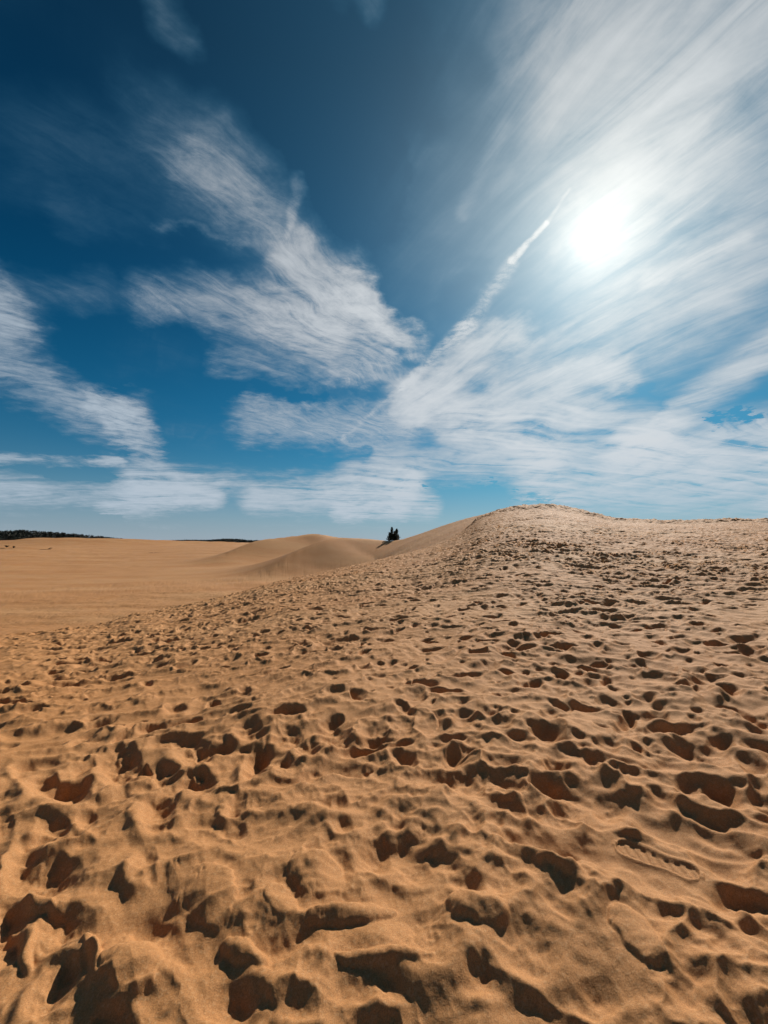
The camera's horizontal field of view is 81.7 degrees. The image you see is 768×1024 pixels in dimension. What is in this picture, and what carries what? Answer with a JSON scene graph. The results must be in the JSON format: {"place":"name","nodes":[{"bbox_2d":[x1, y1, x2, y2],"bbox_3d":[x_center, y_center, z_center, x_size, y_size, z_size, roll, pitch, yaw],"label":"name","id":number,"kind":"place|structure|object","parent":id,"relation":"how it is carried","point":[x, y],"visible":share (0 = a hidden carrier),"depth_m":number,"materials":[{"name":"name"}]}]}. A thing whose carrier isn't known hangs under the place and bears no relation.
{"place":"outdoors","nodes":[
{"label":"outdoors","id":0,"kind":"place"},
{"bbox_2d":[0,535,55,539],"bbox_3d":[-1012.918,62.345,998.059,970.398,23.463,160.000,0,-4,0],"label":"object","id":1,"kind":"structure","parent":0,"point":[13,538],"depth_m":952.10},
{"bbox_2d":[0,529,122,539],"bbox_3d":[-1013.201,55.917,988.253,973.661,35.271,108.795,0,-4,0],"label":"forest","id":2,"kind":"object","parent":1,"relation":"on","point":[27,533],"visible":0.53,"depth_m":969.20,"materials":[{"name":"green plant"}]},
{"bbox_2d":[0,503,767,1023],"bbox_3d":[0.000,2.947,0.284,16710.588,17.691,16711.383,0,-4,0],"label":"sand dunes","id":3,"kind":"structure","parent":0,"point":[506,765],"depth_m":2.47,"materials":[{"name":"beige sand"}]},
{"bbox_2d":[388,527,394,539],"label":"evergreen tree","id":4,"kind":"object","parent":3,"relation":"on","point":[391,537],"visible":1,"depth_m":112.75,"materials":[{"name":"green plant"}]},
{"bbox_2d":[394,528,398,539],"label":"evergreen tree","id":5,"kind":"object","parent":3,"relation":"on","point":[396,535],"visible":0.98,"depth_m":113.13,"materials":[{"name":"green plant"}]},
{"bbox_2d":[0,0,767,540],"label":"sky","id":6,"kind":"structure","parent":0,"point":[270,269],"materials":[{"name":"blue"}]},
{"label":"wooded hill","id":7,"kind":"structure","parent":0,"visible":0},
{"bbox_2d":[175,538,258,542],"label":"forest","id":8,"kind":"object","parent":7,"relation":"on","point":[232,540],"visible":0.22,"depth_m":1115.45,"materials":[{"name":"green plant"}]}
]}

